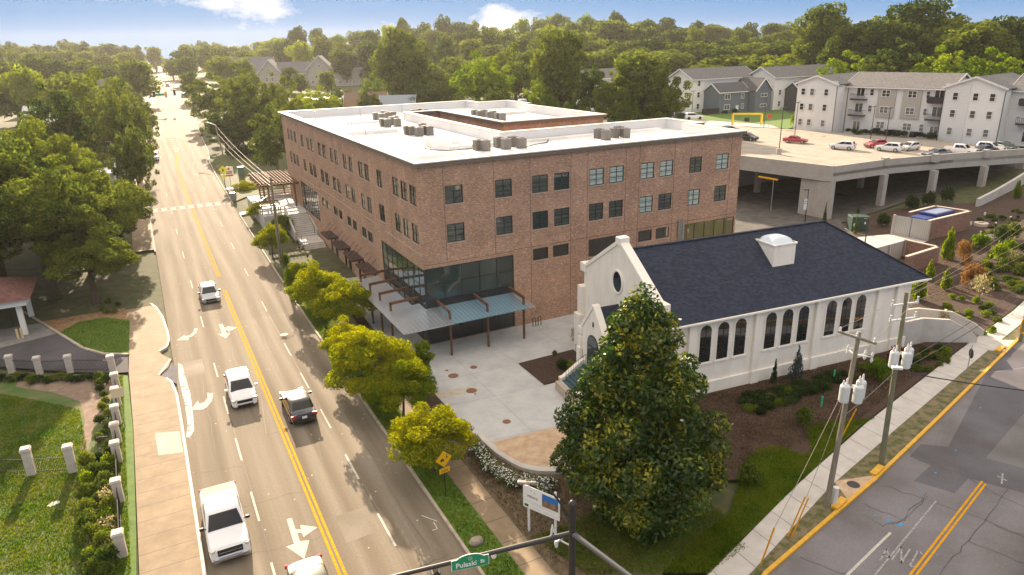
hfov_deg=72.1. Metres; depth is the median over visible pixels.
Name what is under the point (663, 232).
window
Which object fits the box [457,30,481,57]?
tree
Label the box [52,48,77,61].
tree
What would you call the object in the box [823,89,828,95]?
window
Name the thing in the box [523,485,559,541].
notice board
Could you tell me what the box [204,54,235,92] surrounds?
tree
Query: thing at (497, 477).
flower clump
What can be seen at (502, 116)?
condenser unit
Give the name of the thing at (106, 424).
shrub
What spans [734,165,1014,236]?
garage floor
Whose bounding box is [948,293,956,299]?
shrub
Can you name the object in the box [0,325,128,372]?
driveway
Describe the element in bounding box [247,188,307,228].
terrace
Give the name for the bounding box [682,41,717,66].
tree
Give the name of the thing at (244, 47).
tree
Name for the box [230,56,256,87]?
tree
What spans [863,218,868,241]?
lamp post
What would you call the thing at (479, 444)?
flower clump
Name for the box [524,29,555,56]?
tree
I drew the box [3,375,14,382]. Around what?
shrub
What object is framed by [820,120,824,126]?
window
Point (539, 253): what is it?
window
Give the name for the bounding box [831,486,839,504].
cable guard
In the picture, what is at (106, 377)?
shrub
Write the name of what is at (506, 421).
manhole cover
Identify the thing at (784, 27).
tree
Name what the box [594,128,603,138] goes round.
condenser unit
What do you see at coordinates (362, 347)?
tree
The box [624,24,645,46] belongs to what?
tree
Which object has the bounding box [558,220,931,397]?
chapel
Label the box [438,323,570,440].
plaza joint
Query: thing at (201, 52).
tree
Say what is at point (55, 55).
tree
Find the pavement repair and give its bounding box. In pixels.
[155,431,182,454]
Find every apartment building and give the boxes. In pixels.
[542,68,617,110]
[668,66,773,113]
[750,64,832,110]
[793,71,1023,146]
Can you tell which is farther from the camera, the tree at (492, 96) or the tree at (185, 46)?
the tree at (185, 46)
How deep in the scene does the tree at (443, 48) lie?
296.37 m
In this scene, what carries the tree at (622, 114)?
on the ground at (132, 286)
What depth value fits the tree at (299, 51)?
356.55 m
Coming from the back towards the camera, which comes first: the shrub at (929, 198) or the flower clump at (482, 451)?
the shrub at (929, 198)
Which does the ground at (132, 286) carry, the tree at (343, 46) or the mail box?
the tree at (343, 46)
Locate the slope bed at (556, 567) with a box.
[447,415,663,574]
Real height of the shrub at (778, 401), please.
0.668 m
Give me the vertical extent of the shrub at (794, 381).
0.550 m
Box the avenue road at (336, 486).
[144,67,479,574]
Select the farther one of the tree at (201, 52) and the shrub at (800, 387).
the tree at (201, 52)
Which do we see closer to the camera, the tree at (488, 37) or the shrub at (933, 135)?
the shrub at (933, 135)
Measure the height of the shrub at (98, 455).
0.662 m
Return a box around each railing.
[0,458,24,473]
[12,359,35,372]
[33,456,66,472]
[40,359,65,372]
[71,359,108,370]
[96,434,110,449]
[115,450,118,475]
[116,487,120,527]
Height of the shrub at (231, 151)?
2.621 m
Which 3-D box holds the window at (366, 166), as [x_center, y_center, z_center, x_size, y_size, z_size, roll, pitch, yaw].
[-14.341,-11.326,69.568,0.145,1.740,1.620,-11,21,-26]
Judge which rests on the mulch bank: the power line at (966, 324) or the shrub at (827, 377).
the shrub at (827, 377)
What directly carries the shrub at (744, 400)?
on the mulch bank
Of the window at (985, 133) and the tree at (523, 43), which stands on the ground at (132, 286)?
the tree at (523, 43)
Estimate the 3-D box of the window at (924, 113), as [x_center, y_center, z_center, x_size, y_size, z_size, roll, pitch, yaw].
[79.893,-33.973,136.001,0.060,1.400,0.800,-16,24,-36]
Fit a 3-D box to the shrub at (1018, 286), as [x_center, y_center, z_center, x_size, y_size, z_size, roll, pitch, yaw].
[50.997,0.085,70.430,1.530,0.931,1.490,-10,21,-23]
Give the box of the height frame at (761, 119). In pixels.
[731,113,762,124]
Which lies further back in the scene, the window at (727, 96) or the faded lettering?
the window at (727, 96)
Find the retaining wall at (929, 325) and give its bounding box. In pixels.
[903,308,983,346]
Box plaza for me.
[346,277,574,474]
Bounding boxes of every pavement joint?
[133,327,200,574]
[352,317,540,565]
[712,312,1019,574]
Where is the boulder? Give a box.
[469,536,482,546]
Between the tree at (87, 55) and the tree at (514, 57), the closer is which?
the tree at (514, 57)
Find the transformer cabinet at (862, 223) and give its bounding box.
[844,214,869,230]
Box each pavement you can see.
[125,305,206,574]
[132,96,153,251]
[213,150,289,201]
[330,304,557,574]
[708,301,1023,574]
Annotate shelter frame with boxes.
[259,200,278,211]
[261,202,281,214]
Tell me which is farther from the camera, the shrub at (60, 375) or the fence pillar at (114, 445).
the shrub at (60, 375)
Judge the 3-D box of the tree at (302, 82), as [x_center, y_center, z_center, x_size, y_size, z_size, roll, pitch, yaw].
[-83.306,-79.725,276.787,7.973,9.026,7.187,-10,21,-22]
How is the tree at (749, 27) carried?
on the ground at (132, 286)
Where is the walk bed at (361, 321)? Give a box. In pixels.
[331,275,367,325]
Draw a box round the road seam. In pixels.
[179,317,447,572]
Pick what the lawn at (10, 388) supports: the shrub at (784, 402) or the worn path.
the worn path
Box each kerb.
[23,310,129,354]
[143,97,484,574]
[150,303,206,574]
[762,338,1018,574]
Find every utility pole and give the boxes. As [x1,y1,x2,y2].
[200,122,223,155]
[257,177,281,260]
[823,327,876,508]
[878,291,919,465]
[1018,315,1023,341]
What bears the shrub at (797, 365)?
on the mulch bank
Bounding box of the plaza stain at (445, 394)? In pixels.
[437,387,480,398]
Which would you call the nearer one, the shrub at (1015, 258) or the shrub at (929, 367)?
the shrub at (929, 367)
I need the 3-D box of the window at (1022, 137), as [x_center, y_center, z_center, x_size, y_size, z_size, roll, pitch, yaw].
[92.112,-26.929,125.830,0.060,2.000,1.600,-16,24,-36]
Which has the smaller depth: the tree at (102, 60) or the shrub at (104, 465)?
the shrub at (104, 465)
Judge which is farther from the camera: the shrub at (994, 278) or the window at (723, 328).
the shrub at (994, 278)
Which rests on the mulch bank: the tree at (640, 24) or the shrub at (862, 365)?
the shrub at (862, 365)
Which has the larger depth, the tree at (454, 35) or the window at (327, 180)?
the tree at (454, 35)
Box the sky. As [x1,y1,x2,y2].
[0,0,1023,60]
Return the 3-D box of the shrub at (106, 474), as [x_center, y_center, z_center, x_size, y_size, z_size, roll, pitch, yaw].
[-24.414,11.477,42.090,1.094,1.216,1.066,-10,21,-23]
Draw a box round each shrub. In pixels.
[0,373,6,380]
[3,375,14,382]
[10,371,21,380]
[16,373,29,380]
[23,374,37,384]
[39,376,50,383]
[48,374,56,380]
[55,371,66,379]
[62,373,74,381]
[70,375,82,382]
[71,481,97,498]
[72,511,98,533]
[75,450,96,468]
[75,497,98,515]
[77,508,98,518]
[77,521,102,544]
[78,469,95,483]
[78,548,99,571]
[79,373,87,379]
[79,557,104,574]
[80,544,99,556]
[81,538,95,551]
[86,372,92,380]
[86,462,99,478]
[86,558,115,574]
[90,371,104,379]
[90,491,104,505]
[91,432,103,442]
[91,526,110,539]
[92,528,113,547]
[92,544,119,566]
[93,377,106,384]
[93,415,105,423]
[93,451,102,461]
[94,384,104,391]
[94,470,113,487]
[95,460,114,474]
[96,401,107,410]
[97,478,111,495]
[97,505,116,525]
[98,428,109,435]
[98,483,115,500]
[98,494,116,512]
[98,514,120,532]
[99,374,110,383]
[99,390,108,396]
[100,396,109,403]
[100,451,119,467]
[101,407,111,416]
[101,439,112,446]
[102,308,110,313]
[102,421,111,429]
[102,445,111,453]
[104,298,113,303]
[224,145,247,157]
[239,144,257,155]
[281,251,290,268]
[556,358,568,369]
[566,360,574,369]
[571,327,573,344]
[736,396,757,404]
[737,460,764,484]
[741,390,755,398]
[741,403,758,411]
[751,393,760,399]
[754,407,766,414]
[755,389,769,394]
[757,394,773,402]
[757,397,774,403]
[759,401,768,409]
[767,403,775,410]
[768,385,779,392]
[770,359,777,383]
[774,397,783,405]
[774,397,788,405]
[776,384,789,391]
[776,391,791,398]
[776,396,797,404]
[784,386,792,392]
[787,345,803,378]
[788,395,800,402]
[789,379,797,385]
[790,114,794,125]
[791,387,806,396]
[794,385,808,393]
[795,406,813,427]
[797,380,812,386]
[800,384,816,393]
[805,388,816,394]
[809,378,824,385]
[815,383,830,391]
[819,374,832,382]
[822,203,826,221]
[823,381,833,389]
[824,372,837,380]
[825,369,844,377]
[832,377,845,383]
[853,215,858,233]
[856,362,868,370]
[864,355,891,381]
[877,212,890,226]
[886,344,903,361]
[894,131,905,135]
[905,194,919,209]
[910,281,927,300]
[910,364,926,371]
[913,352,922,360]
[916,131,926,137]
[919,346,928,352]
[921,190,936,204]
[921,352,932,359]
[925,259,935,281]
[925,365,933,371]
[928,133,937,138]
[929,350,942,358]
[932,344,941,350]
[936,361,943,366]
[939,185,954,202]
[940,227,955,259]
[940,267,952,290]
[940,308,950,318]
[940,345,952,354]
[941,356,950,363]
[943,350,951,357]
[945,302,953,310]
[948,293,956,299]
[956,238,973,258]
[957,295,965,300]
[960,262,990,287]
[962,254,972,265]
[963,308,973,315]
[969,232,992,248]
[970,271,993,296]
[972,296,980,303]
[978,305,987,309]
[980,309,992,316]
[981,259,990,267]
[983,301,990,307]
[986,328,995,333]
[988,276,998,282]
[989,240,1008,263]
[989,280,998,288]
[991,316,1002,321]
[992,264,1006,271]
[992,285,1002,290]
[993,224,1010,241]
[999,263,1012,271]
[1000,274,1014,281]
[1003,237,1018,253]
[1005,248,1018,263]
[1005,256,1015,266]
[1006,279,1018,286]
[1007,221,1021,238]
[1007,286,1021,291]
[1008,253,1020,259]
[1012,180,1022,198]
[1012,266,1021,272]
[1013,283,1023,292]
[1014,269,1023,275]
[1017,243,1023,250]
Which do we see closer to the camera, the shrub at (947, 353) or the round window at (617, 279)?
the round window at (617, 279)
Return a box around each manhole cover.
[448,373,458,377]
[466,388,476,392]
[502,419,510,423]
[847,481,859,487]
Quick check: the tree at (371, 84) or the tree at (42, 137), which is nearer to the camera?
the tree at (42, 137)
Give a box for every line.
[175,152,346,574]
[422,145,471,150]
[846,532,891,574]
[897,295,1023,372]
[899,285,1023,364]
[907,222,1020,291]
[908,229,1019,296]
[908,481,985,574]
[910,242,1023,292]
[911,256,1020,301]
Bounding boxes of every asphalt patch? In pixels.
[910,368,1023,492]
[987,415,1023,467]
[988,348,1023,371]
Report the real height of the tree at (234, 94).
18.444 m
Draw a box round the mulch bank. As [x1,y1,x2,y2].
[665,184,1023,479]
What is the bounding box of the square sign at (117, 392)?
[110,387,125,425]
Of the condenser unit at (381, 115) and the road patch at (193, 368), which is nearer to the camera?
the road patch at (193, 368)
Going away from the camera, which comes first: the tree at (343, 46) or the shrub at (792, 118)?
the shrub at (792, 118)
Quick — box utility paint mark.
[873,407,980,525]
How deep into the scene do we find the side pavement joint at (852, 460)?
43.72 m
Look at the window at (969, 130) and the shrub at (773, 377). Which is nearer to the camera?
the shrub at (773, 377)
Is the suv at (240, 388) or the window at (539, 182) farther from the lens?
the window at (539, 182)
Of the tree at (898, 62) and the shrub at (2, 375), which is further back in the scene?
the tree at (898, 62)
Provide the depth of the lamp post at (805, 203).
102.26 m
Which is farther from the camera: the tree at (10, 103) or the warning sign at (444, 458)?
the tree at (10, 103)
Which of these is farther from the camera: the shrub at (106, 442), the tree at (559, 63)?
the tree at (559, 63)
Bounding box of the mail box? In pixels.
[230,192,235,200]
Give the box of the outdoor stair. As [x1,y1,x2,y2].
[284,206,325,249]
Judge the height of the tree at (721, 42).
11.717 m
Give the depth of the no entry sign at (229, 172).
123.95 m
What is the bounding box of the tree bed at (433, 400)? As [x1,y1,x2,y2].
[412,387,444,410]
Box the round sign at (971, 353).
[966,345,973,375]
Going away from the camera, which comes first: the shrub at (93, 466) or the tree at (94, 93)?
the shrub at (93, 466)
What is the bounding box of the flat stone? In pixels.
[47,501,58,506]
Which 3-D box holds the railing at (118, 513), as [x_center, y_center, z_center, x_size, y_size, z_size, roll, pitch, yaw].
[-21.549,12.611,38.553,0.035,1.100,4.768,-12,22,-27]
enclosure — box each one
[877,239,939,269]
[890,205,971,240]
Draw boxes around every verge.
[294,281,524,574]
[749,325,1019,574]
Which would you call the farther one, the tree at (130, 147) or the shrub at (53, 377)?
the tree at (130, 147)
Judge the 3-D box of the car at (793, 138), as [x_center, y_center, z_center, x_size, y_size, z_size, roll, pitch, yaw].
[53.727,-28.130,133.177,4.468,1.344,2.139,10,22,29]
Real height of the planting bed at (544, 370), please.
0.001 m
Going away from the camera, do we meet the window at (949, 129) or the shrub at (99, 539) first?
the shrub at (99, 539)
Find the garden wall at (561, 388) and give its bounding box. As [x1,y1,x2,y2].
[555,380,580,411]
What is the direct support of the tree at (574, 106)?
on the ground at (132, 286)
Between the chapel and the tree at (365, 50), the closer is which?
the chapel
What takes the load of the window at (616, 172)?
in the brick building at (433, 247)
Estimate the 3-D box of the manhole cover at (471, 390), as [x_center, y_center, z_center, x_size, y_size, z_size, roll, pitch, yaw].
[-3.067,7.800,53.181,0.840,0.014,0.827,-11,21,-26]
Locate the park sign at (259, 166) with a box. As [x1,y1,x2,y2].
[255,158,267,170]
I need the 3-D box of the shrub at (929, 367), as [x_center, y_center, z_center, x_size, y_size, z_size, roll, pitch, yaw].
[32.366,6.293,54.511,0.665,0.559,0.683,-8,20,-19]
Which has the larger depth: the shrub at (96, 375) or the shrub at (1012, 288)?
the shrub at (1012, 288)
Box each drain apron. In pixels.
[834,475,877,498]
[989,340,1013,351]
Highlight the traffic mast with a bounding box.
[393,479,631,574]
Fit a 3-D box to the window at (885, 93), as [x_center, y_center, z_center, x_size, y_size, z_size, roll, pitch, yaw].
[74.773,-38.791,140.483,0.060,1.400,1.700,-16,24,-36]
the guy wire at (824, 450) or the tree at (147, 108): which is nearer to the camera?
the guy wire at (824, 450)
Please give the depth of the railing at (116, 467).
43.21 m
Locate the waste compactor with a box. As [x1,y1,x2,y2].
[909,207,954,233]
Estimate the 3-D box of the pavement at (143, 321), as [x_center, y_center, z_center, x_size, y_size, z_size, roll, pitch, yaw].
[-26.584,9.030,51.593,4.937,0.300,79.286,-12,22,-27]
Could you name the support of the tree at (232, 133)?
on the ground at (132, 286)
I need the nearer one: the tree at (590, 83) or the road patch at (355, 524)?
the road patch at (355, 524)
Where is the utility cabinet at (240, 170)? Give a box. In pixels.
[237,166,244,175]
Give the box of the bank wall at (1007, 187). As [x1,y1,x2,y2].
[975,172,1023,206]
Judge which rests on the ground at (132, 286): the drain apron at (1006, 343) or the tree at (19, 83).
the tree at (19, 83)
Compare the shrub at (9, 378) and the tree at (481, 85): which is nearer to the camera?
the shrub at (9, 378)
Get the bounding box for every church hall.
[219,57,274,86]
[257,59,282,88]
[276,61,312,86]
[306,55,335,85]
[334,53,376,85]
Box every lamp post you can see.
[776,107,785,154]
[803,189,808,221]
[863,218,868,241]
[870,106,876,139]
[885,107,892,139]
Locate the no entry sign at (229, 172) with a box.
[225,166,233,184]
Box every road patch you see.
[182,359,205,377]
[335,507,376,542]
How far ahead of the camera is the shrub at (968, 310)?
64.92 m
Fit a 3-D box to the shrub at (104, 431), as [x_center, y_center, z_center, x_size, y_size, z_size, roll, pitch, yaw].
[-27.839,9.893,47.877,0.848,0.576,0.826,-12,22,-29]
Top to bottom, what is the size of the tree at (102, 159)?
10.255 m
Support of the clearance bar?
on the garage floor
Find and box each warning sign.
[219,166,226,187]
[436,451,450,496]
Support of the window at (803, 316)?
in the chapel
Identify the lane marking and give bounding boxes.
[153,107,396,574]
[178,363,193,437]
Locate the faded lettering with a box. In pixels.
[874,473,1006,574]
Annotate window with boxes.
[101,141,110,154]
[306,137,310,151]
[309,162,312,176]
[310,139,313,152]
[313,165,316,178]
[318,142,321,157]
[321,169,324,183]
[322,144,326,159]
[325,172,328,186]
[330,148,333,163]
[333,176,336,191]
[334,150,338,166]
[337,179,341,195]
[343,154,347,170]
[346,184,350,200]
[348,156,352,173]
[348,216,351,227]
[351,187,355,204]
[353,220,357,232]
[358,161,363,179]
[361,193,366,211]
[362,227,366,239]
[364,164,369,182]
[367,196,372,215]
[368,231,372,244]
[376,169,382,189]
[379,204,385,223]
[392,176,398,198]
[395,213,401,234]
[400,180,407,202]
[403,218,410,240]
[409,184,416,207]
[412,223,419,246]
[444,184,463,205]
[447,222,465,243]
[495,179,512,198]
[496,215,513,236]
[532,174,548,194]
[532,210,548,230]
[533,247,548,261]
[552,243,568,257]
[554,172,569,191]
[554,207,569,227]
[588,202,603,221]
[588,234,621,257]
[589,168,603,186]
[608,200,622,218]
[609,165,623,184]
[612,269,622,294]
[638,229,651,242]
[639,195,652,213]
[640,162,654,180]
[655,226,668,239]
[657,193,670,211]
[659,160,672,177]
[686,189,699,206]
[688,156,701,173]
[696,324,712,365]
[713,185,725,202]
[713,320,730,362]
[715,153,728,170]
[724,104,729,109]
[725,94,730,99]
[731,317,747,358]
[761,311,777,351]
[777,308,794,348]
[793,304,810,344]
[797,118,802,124]
[799,103,803,109]
[801,88,805,94]
[806,119,810,125]
[808,103,812,110]
[810,88,814,95]
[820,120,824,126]
[821,299,837,338]
[822,104,826,110]
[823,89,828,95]
[836,296,852,335]
[850,293,866,332]
[852,121,860,129]
[854,103,863,112]
[856,88,865,95]
[867,105,872,111]
[869,89,874,95]
[875,121,884,128]
[879,106,888,113]
[881,90,890,96]
[902,123,911,130]
[905,107,914,114]
[907,90,917,97]
[918,124,923,130]
[922,108,927,115]
[929,126,937,133]
[931,106,941,117]
[934,90,944,96]
[946,127,952,134]
[949,109,955,117]
[952,92,958,99]
[965,128,972,135]
[969,110,975,118]
[972,93,978,100]
[982,129,988,137]
[985,111,992,119]
[989,93,996,101]
[1020,131,1023,142]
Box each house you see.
[20,105,57,122]
[343,88,387,107]
[379,94,417,104]
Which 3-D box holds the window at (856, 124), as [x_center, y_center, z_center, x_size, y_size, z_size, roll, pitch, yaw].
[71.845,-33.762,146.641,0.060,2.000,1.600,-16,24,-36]
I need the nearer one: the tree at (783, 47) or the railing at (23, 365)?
the railing at (23, 365)
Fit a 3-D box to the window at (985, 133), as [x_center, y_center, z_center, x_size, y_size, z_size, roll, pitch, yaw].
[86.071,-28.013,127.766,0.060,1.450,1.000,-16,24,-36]
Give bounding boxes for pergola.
[247,169,298,208]
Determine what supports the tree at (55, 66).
on the ground at (132, 286)
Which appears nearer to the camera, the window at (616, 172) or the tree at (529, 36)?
the window at (616, 172)
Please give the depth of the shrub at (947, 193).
106.88 m
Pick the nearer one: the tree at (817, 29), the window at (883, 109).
the window at (883, 109)
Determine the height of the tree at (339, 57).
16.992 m
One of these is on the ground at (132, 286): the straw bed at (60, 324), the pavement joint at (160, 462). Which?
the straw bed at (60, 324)
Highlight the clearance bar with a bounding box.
[758,176,777,211]
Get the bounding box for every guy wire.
[774,377,849,527]
[806,403,842,496]
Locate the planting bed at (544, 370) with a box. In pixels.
[519,349,575,383]
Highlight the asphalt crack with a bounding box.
[800,454,1022,573]
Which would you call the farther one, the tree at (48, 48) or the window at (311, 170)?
the tree at (48, 48)
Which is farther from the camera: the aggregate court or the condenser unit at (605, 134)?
the condenser unit at (605, 134)
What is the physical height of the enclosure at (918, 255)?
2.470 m
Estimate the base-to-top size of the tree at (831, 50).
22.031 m
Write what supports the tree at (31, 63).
on the ground at (132, 286)
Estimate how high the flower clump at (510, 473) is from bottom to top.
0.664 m
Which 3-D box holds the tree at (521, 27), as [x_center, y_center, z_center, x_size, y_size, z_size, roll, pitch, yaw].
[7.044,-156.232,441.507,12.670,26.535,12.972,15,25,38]
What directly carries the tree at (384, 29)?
on the ground at (132, 286)
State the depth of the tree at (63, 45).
512.14 m
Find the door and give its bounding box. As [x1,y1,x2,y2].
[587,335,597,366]
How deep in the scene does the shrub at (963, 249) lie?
80.66 m
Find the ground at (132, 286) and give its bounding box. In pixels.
[0,56,1023,574]
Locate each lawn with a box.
[0,374,112,574]
[60,317,128,352]
[534,499,739,573]
[603,109,793,128]
[662,419,868,573]
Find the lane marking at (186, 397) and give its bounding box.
[178,363,193,437]
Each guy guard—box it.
[760,527,774,565]
[787,497,805,536]
[791,498,808,537]
[842,409,856,436]
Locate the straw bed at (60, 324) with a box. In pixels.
[42,308,128,331]
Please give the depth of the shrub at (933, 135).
133.29 m
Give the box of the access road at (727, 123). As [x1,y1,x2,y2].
[603,120,777,127]
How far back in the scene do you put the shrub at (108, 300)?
73.13 m
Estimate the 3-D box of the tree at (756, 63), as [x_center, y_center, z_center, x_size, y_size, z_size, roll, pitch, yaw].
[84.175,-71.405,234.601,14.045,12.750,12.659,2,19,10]
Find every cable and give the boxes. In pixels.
[846,373,893,414]
[898,370,1023,390]
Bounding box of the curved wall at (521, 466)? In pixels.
[477,431,570,474]
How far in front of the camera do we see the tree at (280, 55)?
408.26 m
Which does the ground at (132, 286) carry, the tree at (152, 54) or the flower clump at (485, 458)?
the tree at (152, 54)
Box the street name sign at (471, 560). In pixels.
[451,553,488,570]
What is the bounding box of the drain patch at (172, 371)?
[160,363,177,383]
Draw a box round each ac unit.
[883,129,891,134]
[909,131,916,137]
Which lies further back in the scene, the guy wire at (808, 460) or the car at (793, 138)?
the car at (793, 138)
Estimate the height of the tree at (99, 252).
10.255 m
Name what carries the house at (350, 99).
on the ground at (132, 286)
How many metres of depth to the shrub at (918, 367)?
54.52 m
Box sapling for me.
[413,340,434,372]
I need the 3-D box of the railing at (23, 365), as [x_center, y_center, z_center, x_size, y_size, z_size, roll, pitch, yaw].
[-39.996,6.435,57.649,2.044,1.100,0.035,2,19,9]
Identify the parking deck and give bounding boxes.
[709,125,1023,218]
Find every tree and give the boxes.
[0,41,19,56]
[0,47,8,61]
[0,60,22,94]
[0,64,42,111]
[0,83,20,117]
[0,114,110,187]
[0,128,95,171]
[0,137,52,276]
[0,137,122,300]
[1,50,22,62]
[1,76,48,114]
[11,46,36,54]
[13,53,51,77]
[14,82,100,151]
[15,52,45,60]
[26,44,43,53]
[26,210,139,304]
[36,51,67,60]
[36,158,151,272]
[37,58,72,79]
[37,70,102,113]
[39,45,57,53]
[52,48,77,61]
[55,39,75,50]
[57,67,134,156]
[62,139,115,168]
[65,57,96,75]
[72,40,92,54]
[72,50,94,64]
[81,79,100,97]
[88,45,101,55]
[91,53,118,70]
[91,63,124,79]
[97,78,157,157]
[98,43,122,58]
[98,77,135,102]
[99,176,157,241]
[105,114,159,190]
[112,59,163,105]
[115,51,136,65]
[117,45,129,52]
[128,45,145,60]
[129,93,159,142]
[144,47,164,71]
[162,58,177,79]
[169,47,201,68]
[169,55,199,76]
[177,44,193,54]
[178,70,197,101]
[184,72,233,118]
[192,40,209,56]
[195,43,217,73]
[199,104,243,149]
[204,46,233,64]
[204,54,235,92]
[211,42,227,50]
[214,62,261,119]
[218,113,258,146]
[221,45,239,54]
[229,49,258,57]
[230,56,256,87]
[231,180,257,190]
[232,83,279,136]
[237,45,252,52]
[244,197,274,216]
[247,104,285,170]
[249,41,263,50]
[249,48,277,60]
[250,222,289,256]
[255,37,287,59]
[256,70,297,116]
[270,214,293,231]
[271,86,306,144]
[272,38,293,61]
[280,67,299,88]
[282,262,317,286]
[283,40,314,61]
[283,259,350,317]
[287,25,306,44]
[290,73,310,92]
[292,93,315,109]
[296,85,343,108]
[308,27,323,45]
[308,34,334,63]
[311,278,377,322]
[316,70,334,94]
[317,314,373,369]
[323,329,423,403]
[324,87,351,107]
[328,34,347,51]
[328,47,356,79]
[332,41,354,52]
[346,30,361,50]
[352,41,379,81]
[356,88,382,106]
[358,72,390,94]
[359,29,380,43]
[361,358,438,416]
[368,26,433,94]
[381,23,392,38]
[387,401,480,471]
[394,60,452,93]
[396,16,410,30]
[405,27,424,42]
[407,77,453,102]
[414,43,435,62]
[417,22,430,35]
[420,28,446,55]
[424,57,476,101]
[432,33,458,63]
[434,14,451,35]
[437,56,468,95]
[446,31,462,57]
[447,49,516,101]
[451,21,468,33]
[456,38,485,63]
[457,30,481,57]
[460,55,498,94]
[465,20,479,32]
[476,25,500,50]
[480,26,500,34]
[481,83,514,101]
[482,44,506,60]
[485,42,539,100]
[495,32,516,47]
[498,28,516,37]
[499,51,525,96]
[501,38,533,59]
[511,17,530,36]
[516,31,535,48]
[521,75,559,107]
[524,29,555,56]
[528,17,549,32]
[528,28,587,107]
[534,24,564,33]
[544,13,570,26]
[549,281,733,545]
[559,20,582,30]
[562,21,582,32]
[562,92,596,111]
[563,28,597,54]
[573,59,606,111]
[576,51,601,68]
[577,12,596,32]
[583,20,599,37]
[587,46,619,68]
[589,38,609,51]
[591,19,635,49]
[591,69,632,121]
[608,10,627,36]
[610,41,639,56]
[611,50,671,118]
[611,95,644,121]
[618,47,674,76]
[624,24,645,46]
[624,36,672,59]
[632,21,643,28]
[642,18,661,36]
[642,25,660,46]
[643,71,693,118]
[654,49,696,81]
[658,17,677,40]
[661,28,688,49]
[665,41,688,63]
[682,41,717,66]
[684,26,705,43]
[689,20,704,28]
[690,64,723,67]
[698,54,754,66]
[701,23,734,41]
[701,39,739,51]
[708,44,739,59]
[729,42,773,58]
[730,27,751,44]
[739,57,771,70]
[741,22,760,39]
[745,53,778,70]
[749,36,771,45]
[758,53,808,67]
[759,22,779,37]
[761,30,799,47]
[766,38,799,63]
[776,21,796,34]
[778,59,803,65]
[790,1,852,64]
[816,25,874,68]
[816,50,869,74]
[839,15,897,71]
[858,54,897,71]
[860,37,932,72]
[870,20,932,69]
[881,0,961,57]
[909,44,973,74]
[914,14,973,65]
[929,19,1010,75]
[951,46,1023,77]
[963,20,1023,71]
[990,15,1023,73]
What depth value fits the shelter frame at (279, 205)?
98.27 m
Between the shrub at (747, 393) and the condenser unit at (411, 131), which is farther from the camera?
the condenser unit at (411, 131)
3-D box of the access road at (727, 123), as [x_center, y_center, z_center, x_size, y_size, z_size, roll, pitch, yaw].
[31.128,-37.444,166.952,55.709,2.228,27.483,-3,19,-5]
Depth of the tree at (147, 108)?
160.12 m
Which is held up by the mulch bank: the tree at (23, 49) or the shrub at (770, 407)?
the shrub at (770, 407)
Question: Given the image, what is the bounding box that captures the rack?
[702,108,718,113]
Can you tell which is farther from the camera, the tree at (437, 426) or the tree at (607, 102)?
the tree at (607, 102)
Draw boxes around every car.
[197,281,220,303]
[279,387,317,424]
[284,553,328,574]
[722,125,738,128]
[782,135,808,142]
[863,139,887,147]
[902,141,921,150]
[920,148,951,155]
[975,144,997,150]
[996,141,1019,149]
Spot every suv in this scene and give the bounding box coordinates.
[150,151,159,160]
[223,366,257,407]
[672,112,685,118]
[685,112,702,119]
[742,132,758,140]
[828,140,856,149]
[874,142,904,151]
[975,141,1006,149]
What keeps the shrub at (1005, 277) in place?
on the mulch bank
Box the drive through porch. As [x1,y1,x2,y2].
[0,277,37,334]
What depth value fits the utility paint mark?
37.96 m
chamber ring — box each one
[974,221,988,226]
[985,235,999,240]
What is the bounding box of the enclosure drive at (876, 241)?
[858,234,925,247]
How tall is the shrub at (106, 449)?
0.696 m
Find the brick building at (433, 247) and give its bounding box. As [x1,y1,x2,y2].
[278,100,747,355]
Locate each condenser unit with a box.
[372,112,378,119]
[378,113,384,119]
[378,118,385,126]
[384,112,390,117]
[384,118,390,126]
[388,116,394,124]
[390,111,396,116]
[393,118,401,126]
[403,125,410,134]
[408,126,415,134]
[414,127,423,136]
[421,125,428,134]
[425,126,433,134]
[472,139,482,150]
[476,111,482,116]
[479,139,490,150]
[485,111,492,118]
[493,136,503,147]
[494,112,499,119]
[498,113,505,120]
[500,138,510,149]
[507,135,517,146]
[516,137,526,148]
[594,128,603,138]
[601,129,610,139]
[609,128,619,137]
[620,127,629,137]
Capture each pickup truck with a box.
[198,480,250,563]
[943,143,978,152]
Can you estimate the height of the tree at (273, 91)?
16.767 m
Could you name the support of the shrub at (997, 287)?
on the mulch bank
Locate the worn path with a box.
[16,378,111,451]
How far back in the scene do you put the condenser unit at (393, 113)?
102.00 m
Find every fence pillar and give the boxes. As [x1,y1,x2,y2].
[3,353,15,373]
[19,445,36,476]
[31,355,43,374]
[61,442,77,473]
[63,354,73,373]
[106,353,116,371]
[109,371,120,386]
[109,403,121,424]
[109,420,121,443]
[109,438,122,462]
[109,476,124,502]
[110,385,121,405]
[111,527,127,559]
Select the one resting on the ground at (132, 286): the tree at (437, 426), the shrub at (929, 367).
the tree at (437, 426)
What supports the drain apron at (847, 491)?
on the side verge at (906, 432)
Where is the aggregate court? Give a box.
[492,426,570,466]
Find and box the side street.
[769,336,1023,574]
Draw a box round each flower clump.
[467,442,483,451]
[475,446,490,457]
[479,454,495,465]
[482,460,498,471]
[489,463,507,475]
[495,468,512,481]
[499,469,518,482]
[505,475,521,488]
[516,472,533,485]
[531,475,547,486]
[535,479,551,492]
[541,477,557,489]

